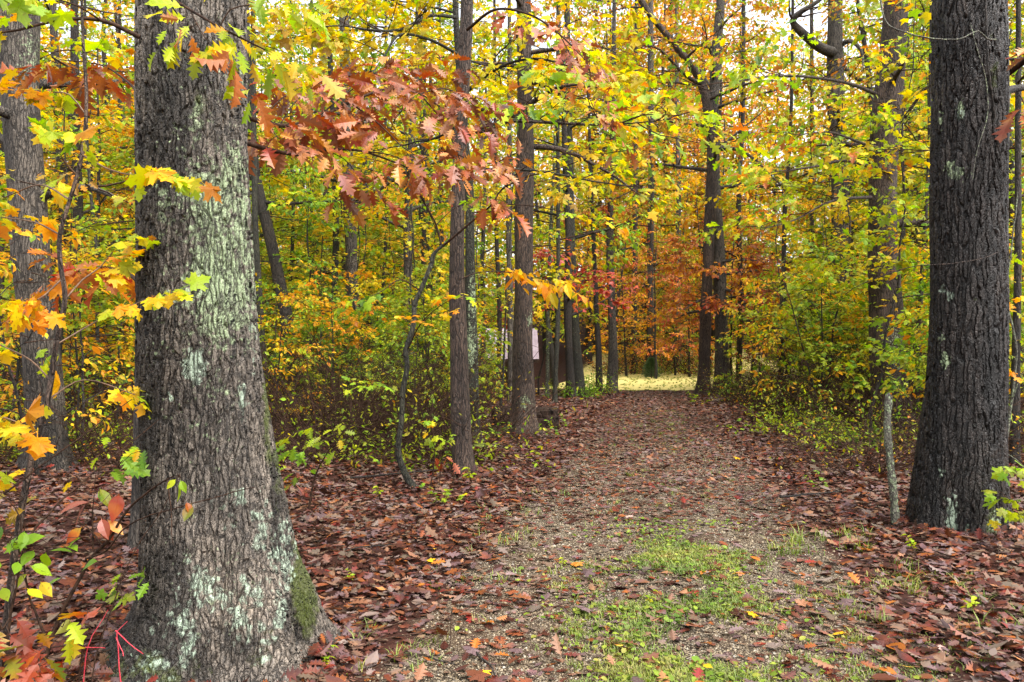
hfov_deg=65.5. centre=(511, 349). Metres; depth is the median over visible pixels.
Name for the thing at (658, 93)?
distant foliage
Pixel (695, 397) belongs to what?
seedling
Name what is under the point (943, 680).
fallen leaf
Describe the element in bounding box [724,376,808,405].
shrub
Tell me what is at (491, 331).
sapling
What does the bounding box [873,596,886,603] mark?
fallen leaf
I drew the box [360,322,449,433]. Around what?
sapling
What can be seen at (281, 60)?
forest tree
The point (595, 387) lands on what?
shrub
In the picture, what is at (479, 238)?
forest tree
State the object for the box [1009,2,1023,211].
forest tree
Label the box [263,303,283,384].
sapling
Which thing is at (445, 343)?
sapling
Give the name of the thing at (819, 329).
sapling
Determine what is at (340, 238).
young tree
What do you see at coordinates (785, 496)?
fallen stick
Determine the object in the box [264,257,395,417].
sapling
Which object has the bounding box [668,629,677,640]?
fallen leaf
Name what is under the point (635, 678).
fallen leaf
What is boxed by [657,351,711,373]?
shrub
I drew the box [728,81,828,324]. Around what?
forest tree
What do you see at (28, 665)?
oak seedling
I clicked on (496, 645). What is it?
fallen leaf
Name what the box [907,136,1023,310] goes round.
young tree
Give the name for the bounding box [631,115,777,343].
understory tree
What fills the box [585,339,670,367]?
shrub
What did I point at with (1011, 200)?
canopy tree
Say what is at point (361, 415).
shrub
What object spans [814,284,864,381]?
sapling
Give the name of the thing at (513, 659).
fallen leaf
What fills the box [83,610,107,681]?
red twig
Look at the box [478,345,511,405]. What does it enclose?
shrub
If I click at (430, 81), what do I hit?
forest tree
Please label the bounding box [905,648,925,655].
fallen leaf
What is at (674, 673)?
grass
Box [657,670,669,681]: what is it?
fallen leaf
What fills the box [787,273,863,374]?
sapling
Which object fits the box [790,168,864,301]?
understory tree
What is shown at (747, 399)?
shrub
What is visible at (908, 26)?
canopy tree
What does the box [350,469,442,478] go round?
fallen stick
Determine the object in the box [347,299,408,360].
sapling
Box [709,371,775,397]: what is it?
shrub
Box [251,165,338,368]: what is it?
understory tree
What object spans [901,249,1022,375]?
sapling
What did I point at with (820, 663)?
fallen leaf
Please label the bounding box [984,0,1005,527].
climbing vine
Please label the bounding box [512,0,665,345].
forest tree
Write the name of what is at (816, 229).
young tree
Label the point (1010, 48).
forest tree
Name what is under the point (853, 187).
understory tree
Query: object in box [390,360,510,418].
shrub
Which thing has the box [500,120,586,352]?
forest tree
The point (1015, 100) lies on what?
oak tree
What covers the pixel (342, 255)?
young tree
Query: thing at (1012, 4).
forest tree
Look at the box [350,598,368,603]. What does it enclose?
fallen leaf
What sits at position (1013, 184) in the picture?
understory tree
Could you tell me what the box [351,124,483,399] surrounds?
young tree
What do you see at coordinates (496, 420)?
shrub
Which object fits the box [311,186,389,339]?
young tree
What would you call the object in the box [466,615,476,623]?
fallen leaf
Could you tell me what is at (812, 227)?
understory tree
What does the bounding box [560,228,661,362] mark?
understory tree
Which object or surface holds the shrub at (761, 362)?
on the ground at (610, 597)
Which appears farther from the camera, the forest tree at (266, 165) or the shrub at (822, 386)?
the forest tree at (266, 165)
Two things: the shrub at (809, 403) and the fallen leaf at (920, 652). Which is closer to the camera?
the fallen leaf at (920, 652)
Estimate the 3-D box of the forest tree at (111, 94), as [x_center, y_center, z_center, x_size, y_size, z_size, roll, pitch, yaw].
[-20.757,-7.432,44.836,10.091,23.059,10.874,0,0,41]
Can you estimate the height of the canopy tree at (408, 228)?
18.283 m
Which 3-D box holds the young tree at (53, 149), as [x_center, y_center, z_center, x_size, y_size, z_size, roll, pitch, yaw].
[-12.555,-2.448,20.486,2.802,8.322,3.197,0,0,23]
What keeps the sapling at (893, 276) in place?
on the ground at (610, 597)
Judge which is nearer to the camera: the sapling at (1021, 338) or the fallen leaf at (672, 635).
the fallen leaf at (672, 635)
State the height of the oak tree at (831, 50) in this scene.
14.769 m
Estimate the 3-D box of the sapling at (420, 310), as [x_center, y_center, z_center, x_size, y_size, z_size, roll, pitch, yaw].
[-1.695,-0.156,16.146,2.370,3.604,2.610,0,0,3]
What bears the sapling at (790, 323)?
on the ground at (610, 597)
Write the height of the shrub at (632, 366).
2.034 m
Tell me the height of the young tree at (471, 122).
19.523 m
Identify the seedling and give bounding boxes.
[0,618,66,681]
[47,607,100,681]
[320,645,337,666]
[372,486,382,496]
[418,483,466,503]
[462,467,476,481]
[486,422,509,441]
[538,420,558,434]
[644,589,657,602]
[686,392,709,403]
[737,418,769,433]
[796,422,829,439]
[804,470,827,489]
[901,534,918,550]
[960,595,978,611]
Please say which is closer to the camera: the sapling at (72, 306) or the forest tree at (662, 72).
the sapling at (72, 306)
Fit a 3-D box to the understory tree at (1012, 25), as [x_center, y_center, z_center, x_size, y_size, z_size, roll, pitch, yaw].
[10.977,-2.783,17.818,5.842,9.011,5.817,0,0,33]
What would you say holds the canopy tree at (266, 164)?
on the ground at (610, 597)
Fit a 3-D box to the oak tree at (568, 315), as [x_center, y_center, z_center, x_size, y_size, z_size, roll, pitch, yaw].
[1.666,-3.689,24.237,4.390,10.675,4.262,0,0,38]
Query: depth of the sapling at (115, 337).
15.28 m
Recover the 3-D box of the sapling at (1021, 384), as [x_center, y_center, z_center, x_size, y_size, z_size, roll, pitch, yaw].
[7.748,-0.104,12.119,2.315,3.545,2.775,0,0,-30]
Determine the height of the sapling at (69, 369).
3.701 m
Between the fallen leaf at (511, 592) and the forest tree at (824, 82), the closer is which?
the fallen leaf at (511, 592)
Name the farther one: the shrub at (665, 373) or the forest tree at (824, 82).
the forest tree at (824, 82)
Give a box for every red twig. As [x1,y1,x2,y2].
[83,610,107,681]
[115,621,142,681]
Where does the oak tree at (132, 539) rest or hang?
on the ground at (610, 597)
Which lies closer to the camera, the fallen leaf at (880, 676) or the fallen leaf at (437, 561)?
the fallen leaf at (880, 676)
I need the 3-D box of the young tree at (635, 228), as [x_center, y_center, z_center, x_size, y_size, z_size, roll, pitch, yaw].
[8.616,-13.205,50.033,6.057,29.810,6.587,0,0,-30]
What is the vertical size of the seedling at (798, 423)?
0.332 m
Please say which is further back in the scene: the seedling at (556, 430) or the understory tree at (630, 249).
the understory tree at (630, 249)
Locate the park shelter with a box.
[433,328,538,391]
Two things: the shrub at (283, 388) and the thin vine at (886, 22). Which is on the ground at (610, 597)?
the shrub at (283, 388)
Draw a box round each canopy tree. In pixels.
[4,0,134,246]
[4,0,134,285]
[5,0,134,400]
[6,0,133,377]
[6,1,89,250]
[42,0,134,387]
[67,0,270,311]
[122,0,372,257]
[256,53,329,310]
[258,0,553,367]
[298,79,433,346]
[394,19,563,385]
[468,92,592,318]
[475,58,606,385]
[756,0,1009,271]
[786,6,929,266]
[825,4,928,270]
[846,0,1023,400]
[855,0,1023,224]
[875,1,1023,233]
[906,0,1023,304]
[1010,30,1023,155]
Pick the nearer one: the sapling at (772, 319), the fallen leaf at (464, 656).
the fallen leaf at (464, 656)
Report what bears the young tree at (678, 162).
on the ground at (610, 597)
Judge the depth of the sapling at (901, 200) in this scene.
12.15 m
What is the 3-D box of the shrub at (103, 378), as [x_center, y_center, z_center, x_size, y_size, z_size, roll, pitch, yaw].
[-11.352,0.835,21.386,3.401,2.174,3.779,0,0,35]
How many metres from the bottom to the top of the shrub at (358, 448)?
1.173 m
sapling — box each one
[0,0,221,673]
[0,179,133,401]
[0,191,135,450]
[0,214,134,458]
[0,219,133,475]
[0,245,134,429]
[0,248,104,403]
[0,265,21,391]
[5,282,115,391]
[57,220,135,434]
[60,294,134,390]
[62,226,134,422]
[67,293,134,416]
[67,294,134,405]
[255,267,344,438]
[255,279,328,426]
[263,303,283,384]
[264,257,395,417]
[265,277,343,383]
[265,331,301,393]
[266,300,315,378]
[269,287,365,386]
[269,290,364,406]
[269,295,328,373]
[270,299,345,381]
[270,305,376,419]
[275,142,673,488]
[276,278,346,379]
[276,420,354,511]
[310,312,399,388]
[314,295,424,388]
[322,334,376,375]
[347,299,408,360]
[359,297,410,376]
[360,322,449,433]
[362,306,400,351]
[365,277,449,407]
[367,257,485,392]
[378,276,448,376]
[394,295,479,390]
[396,272,511,406]
[402,267,505,392]
[413,315,498,372]
[417,295,449,360]
[418,290,498,382]
[419,369,459,487]
[432,299,505,385]
[713,306,807,399]
[733,253,869,423]
[740,227,868,419]
[743,266,837,385]
[763,279,843,377]
[774,307,868,401]
[780,282,868,384]
[783,300,856,369]
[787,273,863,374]
[788,251,922,399]
[792,299,867,399]
[793,268,869,385]
[794,216,929,388]
[810,246,929,398]
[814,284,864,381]
[817,259,926,399]
[824,251,929,378]
[825,251,927,391]
[832,288,928,399]
[836,163,1023,395]
[875,204,1023,399]
[875,271,1023,407]
[883,392,899,527]
[887,281,1023,422]
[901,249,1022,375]
[981,192,1023,528]
[1008,264,1023,410]
[1008,269,1023,408]
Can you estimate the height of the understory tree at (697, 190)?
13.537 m
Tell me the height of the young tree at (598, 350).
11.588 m
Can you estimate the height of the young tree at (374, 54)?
17.778 m
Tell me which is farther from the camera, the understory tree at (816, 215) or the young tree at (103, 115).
the understory tree at (816, 215)
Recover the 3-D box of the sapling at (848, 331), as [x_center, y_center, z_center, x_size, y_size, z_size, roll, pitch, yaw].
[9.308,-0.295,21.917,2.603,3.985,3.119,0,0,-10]
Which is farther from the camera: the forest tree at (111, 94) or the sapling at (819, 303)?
the forest tree at (111, 94)
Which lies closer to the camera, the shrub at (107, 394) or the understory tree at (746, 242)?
the shrub at (107, 394)
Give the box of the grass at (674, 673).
[102,375,1023,681]
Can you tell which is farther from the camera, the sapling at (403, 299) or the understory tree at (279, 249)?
the understory tree at (279, 249)
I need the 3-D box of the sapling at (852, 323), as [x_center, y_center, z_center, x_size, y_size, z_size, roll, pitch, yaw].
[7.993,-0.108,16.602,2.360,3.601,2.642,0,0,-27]
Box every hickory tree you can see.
[391,0,689,435]
[449,0,769,477]
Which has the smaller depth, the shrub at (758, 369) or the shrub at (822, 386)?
the shrub at (822, 386)
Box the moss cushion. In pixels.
[472,443,493,448]
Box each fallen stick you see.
[345,543,392,549]
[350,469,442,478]
[428,655,455,664]
[476,652,505,676]
[612,563,654,571]
[779,491,839,497]
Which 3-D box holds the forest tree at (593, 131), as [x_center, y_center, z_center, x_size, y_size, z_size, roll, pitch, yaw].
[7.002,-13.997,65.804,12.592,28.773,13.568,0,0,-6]
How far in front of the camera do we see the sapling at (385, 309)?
21.49 m
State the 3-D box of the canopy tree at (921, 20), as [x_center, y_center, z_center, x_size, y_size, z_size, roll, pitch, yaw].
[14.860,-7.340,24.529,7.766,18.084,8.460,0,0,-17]
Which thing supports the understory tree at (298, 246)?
on the ground at (610, 597)
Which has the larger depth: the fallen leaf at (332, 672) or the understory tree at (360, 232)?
the understory tree at (360, 232)
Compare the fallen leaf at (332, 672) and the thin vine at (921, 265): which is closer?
the fallen leaf at (332, 672)
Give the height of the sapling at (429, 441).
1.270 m
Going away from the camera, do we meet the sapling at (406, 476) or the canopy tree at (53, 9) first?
the sapling at (406, 476)
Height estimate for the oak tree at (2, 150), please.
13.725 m
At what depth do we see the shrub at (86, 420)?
13.11 m
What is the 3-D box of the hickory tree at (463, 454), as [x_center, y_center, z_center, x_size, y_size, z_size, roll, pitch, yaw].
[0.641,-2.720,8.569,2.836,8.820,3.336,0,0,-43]
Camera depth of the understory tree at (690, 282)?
45.87 m
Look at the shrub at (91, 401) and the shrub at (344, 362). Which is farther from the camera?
the shrub at (344, 362)
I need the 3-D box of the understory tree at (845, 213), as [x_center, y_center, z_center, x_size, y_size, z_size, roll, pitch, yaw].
[9.372,-2.354,19.296,6.212,8.045,4.965,0,0,-30]
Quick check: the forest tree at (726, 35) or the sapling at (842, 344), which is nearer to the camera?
the sapling at (842, 344)
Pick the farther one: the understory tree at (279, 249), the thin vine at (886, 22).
the understory tree at (279, 249)
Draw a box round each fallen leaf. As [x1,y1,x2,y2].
[18,576,29,588]
[327,668,336,676]
[334,636,344,643]
[337,639,347,643]
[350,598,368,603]
[383,674,391,680]
[396,672,404,681]
[409,648,420,653]
[414,662,428,681]
[429,558,444,563]
[433,627,448,634]
[444,588,461,591]
[462,646,481,655]
[462,652,469,660]
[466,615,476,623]
[466,669,493,681]
[471,638,480,647]
[489,642,501,648]
[494,651,508,655]
[496,615,506,619]
[505,590,518,594]
[508,648,524,652]
[508,656,520,664]
[510,593,529,598]
[550,634,561,656]
[571,562,584,566]
[576,605,591,612]
[579,568,595,577]
[621,640,639,646]
[630,676,644,681]
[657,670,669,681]
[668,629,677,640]
[691,668,704,680]
[730,625,743,630]
[747,611,757,616]
[765,642,783,647]
[771,588,788,593]
[774,622,786,629]
[792,579,806,585]
[793,620,813,626]
[794,599,808,606]
[804,642,817,647]
[811,657,835,667]
[813,576,832,580]
[820,661,831,673]
[847,572,859,584]
[861,661,876,669]
[870,673,898,679]
[871,644,884,649]
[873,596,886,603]
[879,667,896,674]
[881,654,900,662]
[886,642,905,651]
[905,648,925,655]
[932,678,948,681]
[938,645,949,655]
[980,661,989,667]
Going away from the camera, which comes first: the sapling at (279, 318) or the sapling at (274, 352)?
the sapling at (274, 352)
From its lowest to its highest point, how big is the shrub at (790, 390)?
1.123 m
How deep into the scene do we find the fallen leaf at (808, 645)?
4.03 m
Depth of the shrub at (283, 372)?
18.13 m
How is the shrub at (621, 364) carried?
on the ground at (610, 597)
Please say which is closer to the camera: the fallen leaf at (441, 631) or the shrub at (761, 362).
the fallen leaf at (441, 631)
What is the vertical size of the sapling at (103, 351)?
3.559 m
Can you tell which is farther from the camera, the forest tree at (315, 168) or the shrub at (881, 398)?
the forest tree at (315, 168)
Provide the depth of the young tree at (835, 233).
20.23 m
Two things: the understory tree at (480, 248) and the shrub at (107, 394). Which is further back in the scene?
the understory tree at (480, 248)
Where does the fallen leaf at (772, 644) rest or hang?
on the ground at (610, 597)
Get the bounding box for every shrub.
[0,332,302,474]
[0,348,127,423]
[0,348,133,465]
[0,349,130,449]
[0,354,96,415]
[0,363,72,423]
[0,394,121,438]
[0,397,109,465]
[0,397,132,457]
[0,399,254,681]
[1,400,128,446]
[4,339,134,422]
[7,351,134,403]
[21,400,133,449]
[66,353,133,412]
[67,354,133,409]
[258,329,439,445]
[260,309,475,471]
[261,326,471,435]
[262,324,448,453]
[262,335,423,423]
[265,319,560,459]
[265,336,479,423]
[265,340,445,408]
[265,353,354,427]
[267,322,424,419]
[267,335,371,405]
[268,337,498,441]
[268,345,371,392]
[272,328,518,455]
[277,398,444,468]
[287,333,436,402]
[291,337,497,431]
[296,324,508,424]
[302,323,602,465]
[306,353,449,432]
[337,330,552,413]
[354,392,574,474]
[357,342,560,442]
[364,340,505,403]
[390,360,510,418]
[400,336,510,401]
[422,347,511,405]
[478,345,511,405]
[535,373,613,397]
[542,375,599,399]
[557,368,629,393]
[582,342,642,374]
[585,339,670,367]
[586,356,661,374]
[602,350,659,372]
[602,354,645,373]
[619,332,685,369]
[620,354,671,373]
[622,330,698,372]
[623,349,714,372]
[640,358,680,374]
[657,335,714,365]
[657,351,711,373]
[658,345,714,374]
[670,343,817,403]
[678,354,734,374]
[682,353,742,375]
[691,357,767,392]
[692,357,768,396]
[703,347,833,423]
[706,365,777,395]
[709,357,825,418]
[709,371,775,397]
[710,345,820,389]
[711,332,869,415]
[711,341,853,403]
[716,381,860,440]
[718,353,812,383]
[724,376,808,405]
[725,357,813,396]
[729,345,819,390]
[729,354,1018,476]
[743,327,927,421]
[744,385,851,426]
[750,341,921,417]
[751,377,816,405]
[752,377,865,422]
[761,348,866,400]
[763,385,915,455]
[770,332,923,432]
[770,357,924,425]
[779,381,917,431]
[794,332,1023,434]
[797,395,920,444]
[798,345,1023,466]
[804,342,921,413]
[808,361,866,406]
[816,412,902,445]
[824,355,868,407]
[892,343,1023,439]
[894,361,1023,451]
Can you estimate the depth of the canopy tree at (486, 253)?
35.78 m
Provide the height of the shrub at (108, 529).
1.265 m
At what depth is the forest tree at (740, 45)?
69.97 m
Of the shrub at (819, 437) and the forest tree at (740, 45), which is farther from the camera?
the forest tree at (740, 45)
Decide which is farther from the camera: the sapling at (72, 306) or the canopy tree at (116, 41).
the canopy tree at (116, 41)
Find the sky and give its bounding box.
[40,0,1023,292]
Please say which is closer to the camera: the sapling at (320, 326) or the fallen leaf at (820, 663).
the fallen leaf at (820, 663)
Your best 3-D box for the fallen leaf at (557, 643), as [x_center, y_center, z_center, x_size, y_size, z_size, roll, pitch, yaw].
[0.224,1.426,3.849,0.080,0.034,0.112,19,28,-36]
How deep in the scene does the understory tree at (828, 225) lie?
29.16 m
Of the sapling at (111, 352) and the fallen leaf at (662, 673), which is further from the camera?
the sapling at (111, 352)
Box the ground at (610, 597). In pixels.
[0,283,1023,681]
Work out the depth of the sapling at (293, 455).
6.98 m
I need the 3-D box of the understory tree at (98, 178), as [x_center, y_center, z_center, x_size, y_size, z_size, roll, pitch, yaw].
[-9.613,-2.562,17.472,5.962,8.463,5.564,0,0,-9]
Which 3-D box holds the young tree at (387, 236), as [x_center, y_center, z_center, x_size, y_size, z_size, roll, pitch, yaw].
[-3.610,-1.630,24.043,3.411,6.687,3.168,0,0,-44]
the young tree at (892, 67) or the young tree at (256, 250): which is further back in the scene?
the young tree at (256, 250)
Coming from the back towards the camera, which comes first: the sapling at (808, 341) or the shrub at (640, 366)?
the shrub at (640, 366)
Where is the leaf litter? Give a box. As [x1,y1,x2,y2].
[0,388,1023,681]
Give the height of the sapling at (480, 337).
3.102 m
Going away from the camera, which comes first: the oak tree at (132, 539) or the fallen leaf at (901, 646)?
the fallen leaf at (901, 646)
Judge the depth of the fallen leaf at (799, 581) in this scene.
5.04 m
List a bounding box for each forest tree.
[6,0,134,289]
[62,22,134,365]
[86,0,309,346]
[250,1,302,364]
[256,0,407,283]
[256,53,400,287]
[258,84,319,281]
[266,61,338,265]
[286,97,387,336]
[302,67,437,342]
[308,0,554,357]
[316,66,447,293]
[330,0,533,357]
[371,61,506,326]
[378,112,491,328]
[430,112,506,324]
[479,0,631,348]
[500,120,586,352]
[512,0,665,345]
[533,14,669,352]
[535,0,682,262]
[553,0,705,321]
[575,0,756,288]
[575,21,703,340]
[577,0,769,341]
[578,0,757,331]
[615,0,790,316]
[641,0,802,352]
[681,0,827,330]
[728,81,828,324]
[767,1,1023,283]
[801,4,928,264]
[801,44,912,222]
[825,45,926,199]
[830,54,926,274]
[852,0,1023,261]
[853,31,928,189]
[904,1,1023,235]
[909,16,1023,152]
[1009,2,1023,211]
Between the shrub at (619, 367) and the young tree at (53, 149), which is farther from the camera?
the shrub at (619, 367)
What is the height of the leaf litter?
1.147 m
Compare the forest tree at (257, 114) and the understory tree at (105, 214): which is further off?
the forest tree at (257, 114)
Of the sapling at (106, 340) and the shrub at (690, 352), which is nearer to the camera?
the sapling at (106, 340)
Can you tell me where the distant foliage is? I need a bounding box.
[46,13,1023,326]
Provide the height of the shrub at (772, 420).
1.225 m
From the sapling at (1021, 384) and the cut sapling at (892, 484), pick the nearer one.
the cut sapling at (892, 484)
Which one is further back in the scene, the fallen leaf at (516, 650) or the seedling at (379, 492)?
the seedling at (379, 492)
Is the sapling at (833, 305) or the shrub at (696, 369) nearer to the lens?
the sapling at (833, 305)
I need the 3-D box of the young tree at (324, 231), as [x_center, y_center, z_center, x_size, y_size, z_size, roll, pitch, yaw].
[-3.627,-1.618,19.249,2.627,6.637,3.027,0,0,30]
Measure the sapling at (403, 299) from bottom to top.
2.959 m
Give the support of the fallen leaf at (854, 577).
on the ground at (610, 597)
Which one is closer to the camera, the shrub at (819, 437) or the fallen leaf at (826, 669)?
the fallen leaf at (826, 669)
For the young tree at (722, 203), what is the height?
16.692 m
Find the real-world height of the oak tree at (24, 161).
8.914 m
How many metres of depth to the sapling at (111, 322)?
12.04 m
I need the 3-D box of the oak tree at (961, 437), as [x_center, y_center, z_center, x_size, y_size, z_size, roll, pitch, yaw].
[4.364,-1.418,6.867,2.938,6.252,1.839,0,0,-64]
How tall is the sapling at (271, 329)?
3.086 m
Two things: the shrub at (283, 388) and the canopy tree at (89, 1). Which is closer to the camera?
the shrub at (283, 388)
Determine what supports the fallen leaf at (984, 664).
on the ground at (610, 597)
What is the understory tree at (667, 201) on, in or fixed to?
on the ground at (610, 597)
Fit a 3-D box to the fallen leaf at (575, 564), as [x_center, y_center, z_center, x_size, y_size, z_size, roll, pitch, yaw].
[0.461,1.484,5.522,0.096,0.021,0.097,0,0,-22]
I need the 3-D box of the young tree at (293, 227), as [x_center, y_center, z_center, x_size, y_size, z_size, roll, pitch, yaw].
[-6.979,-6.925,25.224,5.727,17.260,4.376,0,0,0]
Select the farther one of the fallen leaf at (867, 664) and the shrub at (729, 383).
the shrub at (729, 383)
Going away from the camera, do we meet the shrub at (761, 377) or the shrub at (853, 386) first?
the shrub at (853, 386)
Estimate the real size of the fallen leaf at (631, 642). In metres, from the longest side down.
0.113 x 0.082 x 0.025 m
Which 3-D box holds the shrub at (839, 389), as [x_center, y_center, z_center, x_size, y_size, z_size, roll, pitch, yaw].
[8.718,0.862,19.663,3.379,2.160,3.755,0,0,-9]
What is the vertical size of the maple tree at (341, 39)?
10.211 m
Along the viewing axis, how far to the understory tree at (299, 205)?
21.93 m
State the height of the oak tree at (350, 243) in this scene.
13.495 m
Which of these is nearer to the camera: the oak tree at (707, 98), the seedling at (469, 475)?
the seedling at (469, 475)
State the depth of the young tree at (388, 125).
28.77 m
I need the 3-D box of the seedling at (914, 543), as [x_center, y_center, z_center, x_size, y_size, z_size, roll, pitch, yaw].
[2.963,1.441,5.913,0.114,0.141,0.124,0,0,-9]
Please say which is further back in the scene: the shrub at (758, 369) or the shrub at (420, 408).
the shrub at (758, 369)
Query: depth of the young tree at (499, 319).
23.94 m
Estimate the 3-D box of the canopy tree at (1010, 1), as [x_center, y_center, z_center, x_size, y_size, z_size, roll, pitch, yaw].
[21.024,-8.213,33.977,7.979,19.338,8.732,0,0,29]
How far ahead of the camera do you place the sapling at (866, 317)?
15.50 m
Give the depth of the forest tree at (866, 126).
54.19 m
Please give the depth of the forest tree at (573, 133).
75.29 m
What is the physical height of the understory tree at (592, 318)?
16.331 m
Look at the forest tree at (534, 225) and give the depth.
37.28 m
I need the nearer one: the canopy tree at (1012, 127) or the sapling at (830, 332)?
the sapling at (830, 332)
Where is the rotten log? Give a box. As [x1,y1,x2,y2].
[491,405,558,429]
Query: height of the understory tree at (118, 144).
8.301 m
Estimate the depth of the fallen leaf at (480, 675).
3.64 m
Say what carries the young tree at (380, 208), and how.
on the ground at (610, 597)
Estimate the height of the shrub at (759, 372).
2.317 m
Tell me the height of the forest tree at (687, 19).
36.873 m
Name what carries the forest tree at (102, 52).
on the ground at (610, 597)
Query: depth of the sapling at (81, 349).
11.15 m
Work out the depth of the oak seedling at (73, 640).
2.85 m
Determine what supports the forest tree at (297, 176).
on the ground at (610, 597)
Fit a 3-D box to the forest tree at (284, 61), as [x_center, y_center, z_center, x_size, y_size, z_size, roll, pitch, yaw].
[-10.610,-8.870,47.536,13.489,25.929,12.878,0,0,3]
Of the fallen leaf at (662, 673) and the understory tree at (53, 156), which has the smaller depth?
the fallen leaf at (662, 673)
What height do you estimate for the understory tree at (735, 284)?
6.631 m
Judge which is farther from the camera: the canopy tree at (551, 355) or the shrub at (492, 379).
the canopy tree at (551, 355)
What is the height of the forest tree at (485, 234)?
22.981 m
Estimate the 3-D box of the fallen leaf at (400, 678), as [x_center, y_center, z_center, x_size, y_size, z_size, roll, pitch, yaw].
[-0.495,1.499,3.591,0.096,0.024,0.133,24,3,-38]
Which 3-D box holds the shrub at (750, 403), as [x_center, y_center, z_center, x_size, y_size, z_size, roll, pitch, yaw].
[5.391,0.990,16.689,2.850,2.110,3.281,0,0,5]
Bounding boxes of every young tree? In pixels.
[0,0,134,427]
[0,30,135,357]
[0,43,79,378]
[0,58,110,449]
[2,207,69,380]
[5,107,93,390]
[47,0,133,374]
[250,120,360,342]
[251,0,271,420]
[252,139,370,383]
[256,0,394,339]
[259,0,377,297]
[259,0,394,289]
[261,161,373,339]
[267,199,342,341]
[271,187,364,321]
[287,0,414,323]
[298,143,416,364]
[303,2,436,344]
[306,146,419,347]
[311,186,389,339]
[313,0,452,347]
[326,130,493,412]
[328,3,338,369]
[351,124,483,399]
[357,3,514,357]
[357,188,440,322]
[378,181,464,356]
[380,0,514,377]
[380,138,452,328]
[417,164,534,333]
[421,0,598,397]
[425,108,578,403]
[475,0,634,395]
[485,0,646,403]
[513,166,607,394]
[533,0,690,392]
[551,68,664,392]
[583,0,703,376]
[586,0,699,373]
[638,0,729,369]
[667,0,831,379]
[698,0,866,382]
[719,175,839,377]
[720,0,909,377]
[770,163,867,382]
[773,39,917,412]
[777,152,863,320]
[803,0,1023,442]
[813,168,920,353]
[818,0,1023,419]
[850,49,1023,338]
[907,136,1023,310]
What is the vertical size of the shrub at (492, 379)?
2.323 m
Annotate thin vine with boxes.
[845,252,997,294]
[880,0,996,179]
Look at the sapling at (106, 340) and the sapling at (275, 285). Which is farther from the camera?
the sapling at (106, 340)
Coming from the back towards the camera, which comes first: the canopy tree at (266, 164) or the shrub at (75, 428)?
the canopy tree at (266, 164)
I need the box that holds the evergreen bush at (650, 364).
[641,357,662,377]
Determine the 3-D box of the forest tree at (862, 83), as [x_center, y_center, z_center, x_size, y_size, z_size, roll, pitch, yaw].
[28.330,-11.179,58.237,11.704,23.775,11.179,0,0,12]
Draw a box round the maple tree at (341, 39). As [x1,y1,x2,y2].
[247,0,700,442]
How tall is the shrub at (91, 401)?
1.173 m
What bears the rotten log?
on the ground at (610, 597)
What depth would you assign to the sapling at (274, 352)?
17.40 m
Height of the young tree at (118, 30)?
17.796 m
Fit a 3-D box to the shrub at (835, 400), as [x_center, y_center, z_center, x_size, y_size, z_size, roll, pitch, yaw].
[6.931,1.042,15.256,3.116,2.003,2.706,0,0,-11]
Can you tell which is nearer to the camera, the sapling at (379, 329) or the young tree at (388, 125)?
the sapling at (379, 329)
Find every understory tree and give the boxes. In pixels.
[0,50,135,412]
[4,66,133,348]
[4,93,134,389]
[5,176,130,358]
[5,196,127,371]
[6,155,134,360]
[70,149,135,358]
[71,56,292,349]
[73,117,270,358]
[90,103,283,370]
[93,136,131,369]
[99,32,359,377]
[109,197,290,345]
[121,242,272,374]
[132,86,341,367]
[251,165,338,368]
[251,186,308,330]
[259,206,281,320]
[261,240,299,350]
[264,210,375,374]
[264,242,329,351]
[271,184,431,353]
[283,161,424,366]
[293,192,403,297]
[293,203,402,354]
[326,243,427,344]
[341,215,433,337]
[345,147,505,371]
[362,198,448,353]
[373,193,493,365]
[533,144,660,363]
[552,195,673,353]
[553,145,695,355]
[555,158,667,352]
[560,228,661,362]
[580,161,698,330]
[583,197,696,366]
[586,248,676,375]
[590,101,756,331]
[601,228,714,378]
[616,172,737,368]
[623,168,751,354]
[626,186,737,350]
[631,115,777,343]
[637,252,744,376]
[639,267,698,374]
[653,159,807,375]
[654,212,785,379]
[656,115,796,324]
[656,191,775,373]
[659,114,807,344]
[691,195,805,368]
[726,164,830,374]
[737,157,852,381]
[758,132,920,364]
[762,88,1010,370]
[766,95,928,359]
[766,192,862,376]
[778,139,920,344]
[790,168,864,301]
[803,112,928,363]
[853,170,925,307]
[859,13,1023,339]
[906,108,1023,366]
[1009,121,1023,344]
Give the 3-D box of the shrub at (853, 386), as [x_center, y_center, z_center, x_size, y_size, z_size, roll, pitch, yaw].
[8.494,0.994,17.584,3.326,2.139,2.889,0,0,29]
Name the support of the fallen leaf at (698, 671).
on the ground at (610, 597)
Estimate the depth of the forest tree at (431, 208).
57.55 m
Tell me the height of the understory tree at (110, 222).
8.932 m
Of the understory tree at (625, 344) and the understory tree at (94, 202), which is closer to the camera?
the understory tree at (94, 202)
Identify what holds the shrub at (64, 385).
on the ground at (610, 597)
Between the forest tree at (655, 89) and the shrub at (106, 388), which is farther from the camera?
the forest tree at (655, 89)
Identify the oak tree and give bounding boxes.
[0,0,134,409]
[0,0,135,471]
[0,0,532,681]
[0,65,133,414]
[115,0,425,397]
[126,367,139,549]
[248,1,515,385]
[431,0,604,402]
[474,1,694,397]
[483,59,638,397]
[560,0,826,394]
[589,0,867,392]
[604,0,702,375]
[626,0,1023,430]
[747,0,926,389]
[806,0,1023,463]
[904,0,1023,538]
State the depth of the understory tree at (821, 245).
32.05 m
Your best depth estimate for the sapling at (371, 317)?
16.17 m
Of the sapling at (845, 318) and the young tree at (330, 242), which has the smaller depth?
the sapling at (845, 318)
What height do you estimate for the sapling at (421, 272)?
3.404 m

